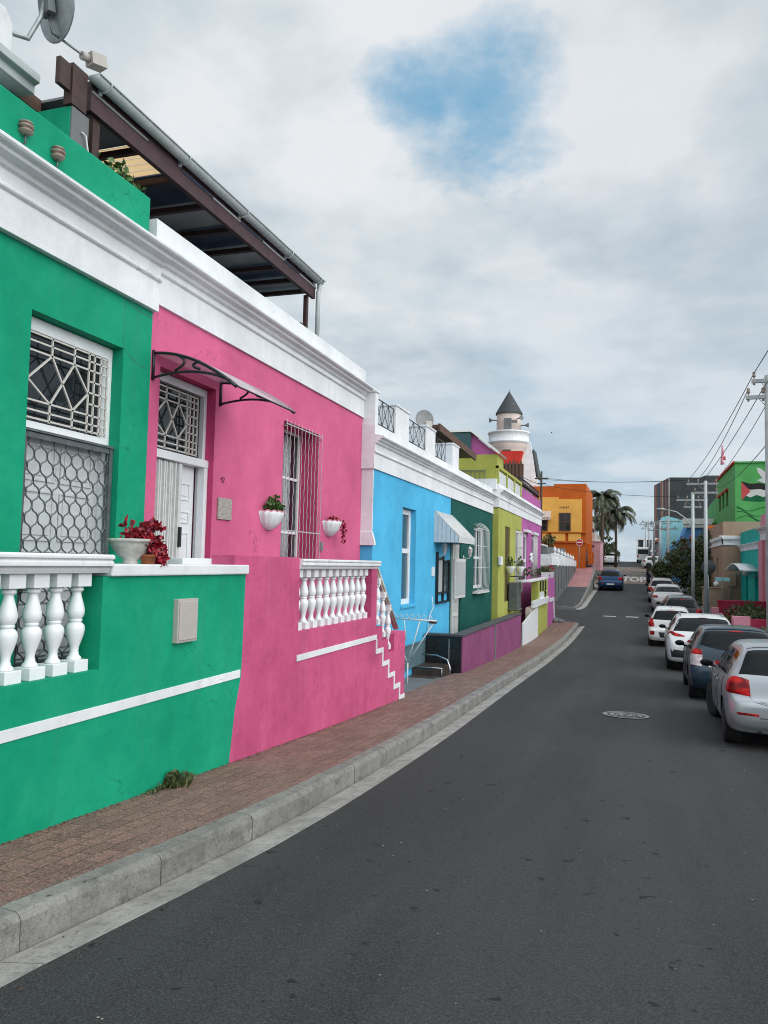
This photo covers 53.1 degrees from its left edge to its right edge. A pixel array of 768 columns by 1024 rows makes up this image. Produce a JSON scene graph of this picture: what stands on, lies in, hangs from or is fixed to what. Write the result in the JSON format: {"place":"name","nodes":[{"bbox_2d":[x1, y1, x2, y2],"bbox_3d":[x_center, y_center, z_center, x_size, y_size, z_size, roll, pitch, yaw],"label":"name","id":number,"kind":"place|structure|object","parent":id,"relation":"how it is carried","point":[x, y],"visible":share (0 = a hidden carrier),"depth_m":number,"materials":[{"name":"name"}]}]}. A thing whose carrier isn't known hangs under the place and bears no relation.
{"place":"outdoors","nodes":[
{"label":"outdoors","id":0,"kind":"place"},
{"bbox_2d":[0,622,574,905],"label":"pavement","id":1,"kind":"structure","parent":0,"point":[50,856],"depth_m":5.99,"materials":[{"name":"red brick"}]},
{"bbox_2d":[142,769,194,795],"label":"weeds","id":2,"kind":"object","parent":1,"relation":"on","point":[174,779],"visible":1,"depth_m":6.17,"materials":[{"name":"green plant"}]},
{"bbox_2d":[2,698,487,990],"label":"leaf litter","id":3,"kind":"object","parent":1,"relation":"on","point":[183,815],"visible":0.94,"depth_m":5.51,"materials":[{"name":"brown plant"}]},
{"bbox_2d":[0,561,767,1023],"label":"road","id":4,"kind":"structure","parent":0,"point":[610,869],"depth_m":4.44,"materials":[{"name":"grey asphalt"}]},
{"bbox_2d":[0,626,583,987],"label":"gutter","id":5,"kind":"object","parent":4,"relation":"on","point":[20,964],"visible":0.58,"depth_m":4.73,"materials":[{"name":"concrete"}]},
{"bbox_2d":[576,582,597,609],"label":"gutter","id":6,"kind":"object","parent":4,"relation":"on","point":[588,599],"visible":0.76,"depth_m":49.76,"materials":[{"name":"concrete"}]},
{"bbox_2d":[604,552,618,563],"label":"parked car","id":7,"kind":"object","parent":4,"relation":"on","point":[608,558],"visible":0.76,"depth_m":96.91,"materials":[{"name":"white paint"}]},
{"bbox_2d":[597,569,625,590],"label":"moving car","id":8,"kind":"object","parent":4,"relation":"on","point":[610,578],"visible":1,"depth_m":56.84,"materials":[{"name":"blue paint"}]},
{"bbox_2d":[602,711,648,718],"bbox_3d":[3.876,3.255,12.311,0.720,0.037,0.720,0,-4,18],"label":"manhole cover","id":9,"kind":"object","parent":4,"relation":"on","point":[627,715],"visible":1,"depth_m":12.30,"materials":[{"name":"grey metal"}]},
{"bbox_2d":[594,567,657,583],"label":"paved crossing","id":10,"kind":"object","parent":4,"relation":"on","point":[630,572],"visible":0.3,"depth_m":84.91,"materials":[{"name":"grey stone"}]},
{"bbox_2d":[590,489,621,566],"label":"palm tree","id":11,"kind":"object","parent":10,"relation":"on","point":[606,502],"visible":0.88,"depth_m":83.43,"materials":[{"name":"green plant"}]},
{"bbox_2d":[593,506,636,566],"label":"palm tree","id":12,"kind":"object","parent":10,"relation":"on","point":[618,517],"visible":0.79,"depth_m":87.80,"materials":[{"name":"green plant"}]},
{"bbox_2d":[641,556,658,567],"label":"parked car","id":13,"kind":"object","parent":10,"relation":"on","point":[647,562],"visible":0.48,"depth_m":90.92,"materials":[{"name":"white paint"}]},
{"bbox_2d":[637,547,647,562],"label":"white van","id":14,"kind":"object","parent":4,"relation":"on","point":[642,552],"visible":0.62,"depth_m":100.85,"materials":[{"name":"paint"}]},
{"bbox_2d":[645,578,678,601],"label":"parked car","id":15,"kind":"object","parent":4,"relation":"on","point":[653,583],"visible":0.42,"depth_m":47.19,"materials":[{"name":"silver metal"}]},
{"bbox_2d":[644,606,688,644],"bbox_3d":[11.069,4.247,29.610,1.985,1.549,3.874,0,-3,20],"label":"parked car","id":16,"kind":"object","parent":4,"relation":"on","point":[659,615],"visible":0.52,"depth_m":28.12,"materials":[{"name":"white paint"}]},
{"bbox_2d":[648,584,686,610],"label":"parked car","id":17,"kind":"object","parent":4,"relation":"on","point":[660,592],"visible":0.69,"depth_m":41.44,"materials":[{"name":"silver metal"}]},
{"bbox_2d":[656,593,702,612],"bbox_3d":[13.685,4.470,35.525,2.046,1.597,3.994,0,-1,18],"label":"parked car","id":18,"kind":"object","parent":4,"relation":"on","point":[690,603],"visible":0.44,"depth_m":33.99,"materials":[{"name":"grey paint"}]},
{"bbox_2d":[659,612,730,667],"bbox_3d":[9.136,3.640,22.282,2.183,1.601,4.610,0,-5,19],"label":"parked car","id":19,"kind":"object","parent":4,"relation":"on","point":[683,626],"visible":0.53,"depth_m":20.63,"materials":[{"name":"white paint"}]},
{"bbox_2d":[675,619,767,697],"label":"parked car","id":20,"kind":"object","parent":4,"relation":"on","point":[713,642],"visible":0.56,"depth_m":14.68,"materials":[{"name":"blue paint"}]},
{"bbox_2d":[700,639,767,742],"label":"parked car","id":21,"kind":"object","parent":4,"relation":"on","point":[737,695],"visible":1,"depth_m":9.94,"materials":[{"name":"silver metal"}]},
{"bbox_2d":[0,0,767,561],"label":"sky","id":22,"kind":"structure","parent":0,"point":[560,205],"materials":[{"name":"white"}]},
{"bbox_2d":[404,634,521,692],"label":"courtyard floor","id":23,"kind":"structure","parent":0,"point":[413,683],"depth_m":15.08,"materials":[{"name":"concrete"}]},
{"bbox_2d":[392,613,436,683],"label":"rail gate","id":24,"kind":"structure","parent":23,"relation":"on","point":[432,622],"depth_m":14.80,"materials":[{"name":"white metal"}]},
{"bbox_2d":[408,653,450,678],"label":"garden steps","id":25,"kind":"structure","parent":23,"relation":"on","point":[425,670],"depth_m":16.27,"materials":[{"name":"grey concrete"}]},
{"bbox_2d":[488,389,529,463],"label":"mosque tower","id":26,"kind":"structure","parent":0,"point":[508,434],"depth_m":87.40,"materials":[{"name":"beige paint"}]},
{"bbox_2d":[555,564,598,606],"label":"raised pavement","id":27,"kind":"structure","parent":0,"point":[572,594],"depth_m":52.40,"materials":[{"name":"grey paint"}]},
{"bbox_2d":[494,442,539,485],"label":"mosque hall","id":28,"kind":"structure","parent":27,"relation":"on","point":[531,469],"depth_m":71.69,"materials":[{"name":"white paint"}]},
{"bbox_2d":[535,471,546,543],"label":"utility pole","id":29,"kind":"object","parent":27,"relation":"on","point":[540,478],"visible":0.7,"depth_m":59.35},
{"bbox_2d":[541,544,564,557],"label":"grey wall","id":30,"kind":"structure","parent":27,"relation":"on","point":[545,549],"depth_m":46.48,"materials":[{"name":"paint"}]},
{"bbox_2d":[541,534,555,546],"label":"shrub","id":31,"kind":"object","parent":30,"relation":"on","point":[546,540],"visible":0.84,"depth_m":51.03,"materials":[{"name":"green plant"}]},
{"bbox_2d":[529,484,593,567],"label":"orange house","id":32,"kind":"structure","parent":27,"relation":"on","point":[567,520],"depth_m":62.53,"materials":[{"name":"paint"}]},
{"bbox_2d":[559,513,570,530],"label":"window","id":33,"kind":"structure","parent":32,"relation":"in","point":[564,518],"depth_m":62.43,"materials":[{"name":"brown wood"}]},
{"bbox_2d":[592,541,603,569],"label":"pale pink house","id":34,"kind":"structure","parent":27,"relation":"on","point":[597,548],"depth_m":72.31,"materials":[{"name":"paint"}]},
{"bbox_2d":[592,516,612,539],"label":"palm tree","id":35,"kind":"object","parent":27,"relation":"on","point":[598,526],"visible":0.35,"depth_m":92.86,"materials":[{"name":"green plant"}]},
{"bbox_2d":[674,581,710,613],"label":"pavement","id":36,"kind":"structure","parent":0,"point":[687,593],"depth_m":52.21,"materials":[{"name":"concrete"}]},
{"bbox_2d":[676,492,707,597],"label":"utility pole","id":37,"kind":"object","parent":36,"relation":"on","point":[692,500],"visible":0.92,"depth_m":44.40,"materials":[{"name":"grey"}]},
{"bbox_2d":[686,479,718,613],"bbox_3d":[15.975,1.938,38.511,1.500,7.248,0.195,0,-4,18],"label":"utility pole","id":38,"kind":"object","parent":36,"relation":"on","point":[705,484],"visible":0.98,"depth_m":38.45,"materials":[{"name":"grey"}]},
{"bbox_2d":[701,560,715,611],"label":"back sign","id":39,"kind":"object","parent":36,"relation":"on","point":[711,567],"visible":0.69,"depth_m":40.47,"materials":[{"name":"grey metal"}]},
{"bbox_2d":[723,603,765,631],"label":"garden shrubs","id":40,"kind":"object","parent":36,"relation":"on","point":[754,614],"visible":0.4,"depth_m":28.91,"materials":[{"name":"green plant"}]},
{"bbox_3d":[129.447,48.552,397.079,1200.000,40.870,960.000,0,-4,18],"label":"ground","id":41,"kind":"structure","parent":0,"visible":0},
{"bbox_2d":[0,84,178,666],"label":"green house","id":42,"kind":"structure","parent":41,"relation":"on","point":[86,255],"depth_m":6.79,"materials":[{"name":"paint"}]},
{"bbox_2d":[0,42,40,111],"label":"house","id":43,"kind":"structure","parent":42,"relation":"on","point":[19,78],"depth_m":7.13,"materials":[{"name":"white paint"}]},
{"bbox_2d":[0,3,12,50],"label":"chimney","id":44,"kind":"object","parent":43,"relation":"on","point":[6,28],"visible":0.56,"depth_m":7.60,"materials":[{"name":"white paint"}]},
{"bbox_2d":[12,0,107,72],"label":"satellite dish","id":45,"kind":"object","parent":44,"relation":"attached to","point":[54,20],"visible":1,"depth_m":8.02,"materials":[{"name":"metal"}]},
{"bbox_2d":[18,119,34,144],"bbox_3d":[-2.859,-3.022,6.128,0.124,0.201,0.124,0,-4,18],"label":"insulator","id":46,"kind":"object","parent":42,"relation":"attached to","point":[26,128],"visible":0.97,"depth_m":6.10,"materials":[{"name":"beige ceramic"}]},
{"bbox_2d":[15,438,98,662],"bbox_3d":[-2.943,0.341,6.802,0.057,1.980,1.090,0,-4,18],"label":"door","id":47,"kind":"structure","parent":42,"relation":"in","point":[33,466],"depth_m":6.84,"materials":[{"name":"white paint"}]},
{"bbox_2d":[51,145,65,168],"bbox_3d":[-2.748,-2.977,6.468,0.124,0.201,0.124,0,-4,18],"label":"insulator","id":48,"kind":"object","parent":42,"relation":"attached to","point":[58,153],"visible":0.98,"depth_m":6.44,"materials":[{"name":"beige ceramic"}]},
{"bbox_2d":[37,106,88,151],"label":"roof pier","id":49,"kind":"structure","parent":42,"relation":"on","point":[71,122],"depth_m":7.22,"materials":[{"name":"green paint"}]},
{"bbox_2d":[97,152,146,193],"bbox_3d":[-2.696,-3.346,7.777,0.276,0.520,0.979,0,-4,18],"label":"shrub","id":50,"kind":"object","parent":42,"relation":"on","point":[121,172],"visible":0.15,"depth_m":7.79,"materials":[{"name":"green plant"}]},
{"bbox_2d":[0,552,248,844],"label":"stoep wall","id":51,"kind":"structure","parent":41,"relation":"on","point":[125,699],"depth_m":5.51,"materials":[{"name":"green paint"}]},
{"bbox_2d":[107,514,170,566],"bbox_3d":[-1.916,0.237,6.046,0.370,0.434,0.503,-3,-6,50],"label":"planter bowl","id":52,"kind":"object","parent":51,"relation":"on","point":[133,545],"visible":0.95,"depth_m":5.96,"materials":[{"name":"white ceramic"}]},
{"bbox_2d":[140,554,156,563],"bbox_3d":[-1.853,0.372,6.028,0.132,0.075,0.132,0,-4,18],"label":"flower pot","id":53,"kind":"object","parent":51,"relation":"on","point":[147,559],"visible":0.81,"depth_m":5.98,"materials":[{"name":"ceramic"}]},
{"bbox_2d":[172,598,197,643],"bbox_3d":[-1.659,0.906,6.432,0.057,0.360,0.300,0,-4,18],"label":"meter box","id":54,"kind":"object","parent":51,"relation":"attached to","point":[185,615],"visible":1,"depth_m":6.37,"materials":[{"name":"beige plastic"}]},
{"bbox_2d":[144,218,374,619],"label":"pink house","id":55,"kind":"structure","parent":41,"relation":"on","point":[304,461],"depth_m":9.73,"materials":[{"name":"paint"}]},
{"bbox_2d":[41,55,325,336],"bbox_3d":[-3.968,-3.216,10.463,4.363,1.612,6.010,0,-4,18],"label":"roof pergola","id":56,"kind":"object","parent":55,"relation":"on","point":[193,201],"visible":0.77,"depth_m":9.45,"materials":[{"name":"brown wood"}]},
{"bbox_2d":[179,465,193,557],"bbox_3d":[-2.418,0.449,8.494,0.057,2.010,0.980,0,-4,18],"label":"door","id":57,"kind":"structure","parent":55,"relation":"in","point":[187,472],"depth_m":8.86,"materials":[{"name":"white paint"}]},
{"bbox_2d":[151,350,295,413],"bbox_3d":[-1.702,-1.401,8.393,1.010,0.443,1.396,0,-4,18],"label":"door canopy","id":58,"kind":"object","parent":55,"relation":"attached to","point":[194,365],"visible":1,"depth_m":8.02,"materials":[{"name":"black metal"}]},
{"bbox_2d":[217,497,231,520],"bbox_3d":[-1.926,-0.036,9.276,0.024,0.260,0.320,0,-4,18],"label":"wall plaque","id":59,"kind":"object","parent":55,"relation":"attached to","point":[224,508],"depth_m":9.25,"materials":[{"name":"stone"}]},
{"bbox_2d":[258,494,285,529],"bbox_3d":[-1.481,0.001,10.372,0.234,0.490,0.570,0,-4,18],"label":"wall planter","id":60,"kind":"object","parent":55,"relation":"attached to","point":[271,518],"visible":1,"depth_m":10.26,"materials":[{"name":"white ceramic"}]},
{"bbox_2d":[280,419,322,580],"bbox_3d":[-1.395,-0.126,11.466,0.439,2.291,1.331,0,-4,18],"label":"window","id":61,"kind":"structure","parent":55,"relation":"in","point":[291,448],"depth_m":11.75,"materials":[{"name":"white paint"}]},
{"bbox_2d":[322,516,346,543],"bbox_3d":[-0.780,0.289,12.457,0.230,0.464,0.638,0,-4,18],"label":"wall planter","id":62,"kind":"object","parent":55,"relation":"attached to","point":[331,525],"visible":1,"depth_m":12.33,"materials":[{"name":"white ceramic"}]},
{"bbox_2d":[168,555,404,762],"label":"stoep wall","id":63,"kind":"structure","parent":41,"relation":"on","point":[302,676],"depth_m":8.99,"materials":[{"name":"pink paint"}]},
{"bbox_2d":[0,621,577,960],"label":"kerb","id":64,"kind":"structure","parent":41,"relation":"on","point":[29,921],"depth_m":4.81,"materials":[{"name":"concrete"}]},
{"bbox_2d":[360,389,458,677],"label":"blue house","id":65,"kind":"structure","parent":41,"relation":"on","point":[408,476],"depth_m":15.85,"materials":[{"name":"paint"}]},
{"bbox_2d":[401,509,410,603],"bbox_3d":[0.378,0.938,16.161,0.060,2.000,1.028,0,-4,18],"label":"window","id":66,"kind":"structure","parent":65,"relation":"in","point":[406,526],"depth_m":16.43,"materials":[{"name":"white paint"}]},
{"bbox_2d":[404,639,426,670],"bbox_3d":[0.777,3.062,16.709,0.040,0.510,2.400,0,-4,18],"label":"wall sheet","id":67,"kind":"object","parent":65,"relation":"attached to","point":[418,658],"depth_m":16.39,"materials":[{"name":"paint"}]},
{"bbox_2d":[416,410,433,426],"bbox_3d":[1.024,-2.170,17.996,0.416,0.512,0.612,4,-4,-31],"label":"satellite dish","id":68,"kind":"object","parent":65,"relation":"attached to","point":[424,417],"visible":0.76,"depth_m":18.12,"materials":[{"name":"white metal"}]},
{"bbox_2d":[435,552,449,603],"bbox_3d":[1.444,1.602,18.833,0.070,1.230,1.240,0,-4,18],"label":"window grille","id":69,"kind":"object","parent":65,"relation":"attached to","point":[442,575],"depth_m":18.80,"materials":[{"name":"black metal"}]},
{"bbox_2d":[434,510,474,544],"bbox_3d":[1.762,0.394,18.913,0.624,0.766,1.840,0,-4,18],"label":"awning","id":70,"kind":"object","parent":65,"relation":"attached to","point":[457,534],"visible":1,"depth_m":18.14,"materials":[{"name":"white paint"}]},
{"bbox_2d":[435,443,498,633],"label":"dark green house","id":71,"kind":"structure","parent":41,"relation":"on","point":[472,513],"depth_m":22.05,"materials":[{"name":"paint"}]},
{"bbox_2d":[432,423,475,460],"bbox_3d":[1.080,-1.551,23.678,2.570,1.440,5.070,0,-4,18],"label":"timber shelter","id":72,"kind":"object","parent":71,"relation":"on","point":[443,434],"visible":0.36,"depth_m":22.70,"materials":[{"name":"brown wood"}]},
{"bbox_2d":[473,527,481,587],"bbox_3d":[2.796,1.398,23.447,0.060,1.840,1.708,0,-4,18],"label":"window","id":73,"kind":"structure","parent":71,"relation":"in","point":[475,570],"depth_m":23.62,"materials":[{"name":"white paint"}]},
{"bbox_2d":[476,479,496,489],"bbox_3d":[3.200,-0.926,25.698,1.150,0.350,0.200,0,-4,18],"label":"roof stub","id":74,"kind":"object","parent":71,"relation":"on","point":[492,483],"visible":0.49,"depth_m":25.49,"materials":[{"name":"white paint"}]},
{"bbox_2d":[425,612,521,673],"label":"wall","id":75,"kind":"structure","parent":41,"relation":"on","point":[465,650],"depth_m":18.43,"materials":[{"name":"purple paint"}]},
{"bbox_2d":[491,484,526,619],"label":"chartreuse house","id":76,"kind":"structure","parent":41,"relation":"on","point":[507,534],"depth_m":26.74,"materials":[{"name":"paint"}]},
{"bbox_2d":[449,429,506,478],"bbox_3d":[2.694,-1.856,31.645,4.500,2.760,1.760,0,-4,18],"label":"room","id":77,"kind":"object","parent":76,"relation":"on","point":[484,463],"visible":0.23,"depth_m":30.58,"materials":[{"name":"paint"}]},
{"bbox_2d":[495,465,521,496],"bbox_3d":[4.633,-1.022,28.269,0.140,0.740,5.550,0,-4,18],"label":"terrace screen","id":78,"kind":"object","parent":76,"relation":"on","point":[504,480],"visible":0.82,"depth_m":27.37,"materials":[{"name":"white paint"}]},
{"bbox_2d":[505,556,515,574],"bbox_3d":[4.414,1.859,26.798,0.360,0.670,0.441,0,-4,18],"label":"wall pot","id":79,"kind":"object","parent":76,"relation":"attached to","point":[510,569],"depth_m":26.73,"materials":[{"name":"white ceramic"}]},
{"bbox_2d":[508,582,521,610],"bbox_3d":[4.745,3.046,27.752,0.380,1.000,0.900,0,-4,18],"label":"gas meter","id":80,"kind":"object","parent":76,"relation":"attached to","point":[514,597],"visible":1,"depth_m":27.40,"materials":[{"name":"grey metal"}]},
{"bbox_2d":[515,530,518,581],"bbox_3d":[5.088,1.796,29.735,0.060,2.230,1.108,0,-4,18],"label":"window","id":81,"kind":"structure","parent":76,"relation":"in","point":[516,549],"depth_m":30.05,"materials":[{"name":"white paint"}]},
{"bbox_2d":[519,476,544,633],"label":"violet house","id":82,"kind":"structure","parent":41,"relation":"on","point":[533,514],"depth_m":33.12,"materials":[{"name":"paint"}]},
{"bbox_2d":[521,577,548,645],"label":"front wall","id":83,"kind":"structure","parent":41,"relation":"on","point":[534,624],"depth_m":30.08,"materials":[{"name":"paint"}]},
{"bbox_2d":[523,567,549,577],"bbox_3d":[6.066,2.636,33.612,1.899,0.660,6.268,0,-4,18],"label":"creeper","id":84,"kind":"object","parent":83,"relation":"on","point":[537,570],"visible":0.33,"depth_m":31.79,"materials":[{"name":"green plant"}]},
{"bbox_2d":[547,577,554,626],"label":"front wall","id":85,"kind":"structure","parent":41,"relation":"on","point":[551,602],"depth_m":35.09,"materials":[{"name":"paint"}]},
{"bbox_2d":[540,565,551,577],"bbox_3d":[7.122,2.624,33.954,0.448,0.599,0.657,-1,-5,34],"label":"wall top pot","id":86,"kind":"object","parent":85,"relation":"on","point":[545,573],"depth_m":33.86,"materials":[{"name":"white ceramic"}]},
{"bbox_2d":[540,547,575,601],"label":"balustrade wall","id":87,"kind":"structure","parent":41,"relation":"on","point":[564,565],"depth_m":48.37,"materials":[{"name":"white paint"}]},
{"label":"back house","id":88,"kind":"object","parent":87,"relation":"on","visible":0},
{"bbox_2d":[503,460,523,480],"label":"roof fence","id":89,"kind":"object","parent":88,"relation":"on","point":[517,468],"visible":0.13,"depth_m":56.08,"materials":[{"name":"brown wood"}]},
{"bbox_2d":[555,565,594,609],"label":"kerb","id":90,"kind":"structure","parent":41,"relation":"on","point":[580,602],"depth_m":45.72,"materials":[{"name":"concrete"}]},
{"bbox_2d":[604,536,620,563],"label":"roadside tree","id":91,"kind":"object","parent":41,"relation":"on","point":[609,548],"visible":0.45,"depth_m":99.13,"materials":[{"name":"green plant"}]},
{"bbox_2d":[636,538,657,561],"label":"white flats","id":92,"kind":"structure","parent":41,"relation":"on","point":[640,542],"depth_m":122.85,"materials":[{"name":"grey paint"}]},
{"bbox_2d":[645,522,658,564],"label":"utility pole","id":93,"kind":"object","parent":41,"relation":"on","point":[646,524],"visible":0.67,"depth_m":86.74,"materials":[{"name":"grey"}]},
{"bbox_2d":[649,520,670,571],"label":"utility pole","id":94,"kind":"object","parent":41,"relation":"on","point":[660,546],"visible":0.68,"depth_m":73.36,"materials":[{"name":"grey"}]},
{"bbox_2d":[655,518,681,552],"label":"utility pole","id":95,"kind":"object","parent":41,"relation":"on","point":[668,521],"visible":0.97,"depth_m":61.90,"materials":[{"name":"grey"}]},
{"bbox_2d":[660,516,683,562],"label":"aqua house","id":96,"kind":"structure","parent":41,"relation":"on","point":[675,534],"depth_m":78.84,"materials":[{"name":"paint"}]},
{"bbox_2d":[649,530,712,590],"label":"bushy tree","id":97,"kind":"object","parent":41,"relation":"on","point":[676,564],"visible":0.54,"depth_m":52.47,"materials":[{"name":"green plant"}]},
{"bbox_2d":[654,475,718,537],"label":"tower block","id":98,"kind":"structure","parent":41,"relation":"on","point":[667,487],"depth_m":155.06,"materials":[{"name":"grey concrete"}]},
{"bbox_2d":[666,519,713,581],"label":"blue gable house","id":99,"kind":"structure","parent":41,"relation":"on","point":[686,530],"depth_m":68.76,"materials":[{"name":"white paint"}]},
{"bbox_2d":[688,580,709,602],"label":"hedge bush","id":100,"kind":"object","parent":41,"relation":"on","point":[698,589],"visible":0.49,"depth_m":47.02,"materials":[{"name":"green plant"}]},
{"bbox_2d":[701,587,723,607],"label":"boundary wall","id":101,"kind":"structure","parent":41,"relation":"on","point":[715,594],"depth_m":42.79,"materials":[{"name":"beige paint"}]},
{"bbox_2d":[708,522,760,600],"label":"beige house","id":102,"kind":"structure","parent":41,"relation":"on","point":[725,542],"depth_m":43.62,"materials":[{"name":"paint"}]},
{"bbox_2d":[707,461,764,524],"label":"green building","id":103,"kind":"structure","parent":41,"relation":"on","point":[740,497],"depth_m":53.20,"materials":[{"name":"paint"}]},
{"bbox_2d":[711,600,765,623],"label":"garden wall","id":104,"kind":"structure","parent":41,"relation":"on","point":[722,605],"depth_m":32.87,"materials":[{"name":"red paint"}]},
{"bbox_2d":[731,616,765,628],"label":"planter wall","id":105,"kind":"structure","parent":41,"relation":"on","point":[746,621],"depth_m":27.16,"materials":[{"name":"paint"}]},
{"bbox_2d":[737,526,760,600],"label":"turquoise house","id":106,"kind":"structure","parent":41,"relation":"on","point":[748,546],"depth_m":39.66,"materials":[{"name":"paint"}]},
{"bbox_2d":[726,563,758,577],"bbox_3d":[18.530,3.024,39.812,0.852,0.712,6.228,0,-4,18],"label":"door canopy","id":107,"kind":"object","parent":106,"relation":"attached to","point":[743,567],"visible":0.95,"depth_m":38.01,"materials":[{"name":"white metal"}]},
{"bbox_2d":[746,372,767,633],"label":"utility pole","id":108,"kind":"object","parent":41,"relation":"on","point":[764,391],"visible":1,"depth_m":20.00,"materials":[{"name":"paint"}]},
{"bbox_2d":[754,514,765,600],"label":"pink corner house","id":109,"kind":"structure","parent":41,"relation":"on","point":[761,530],"depth_m":33.88,"materials":[{"name":"paint"}]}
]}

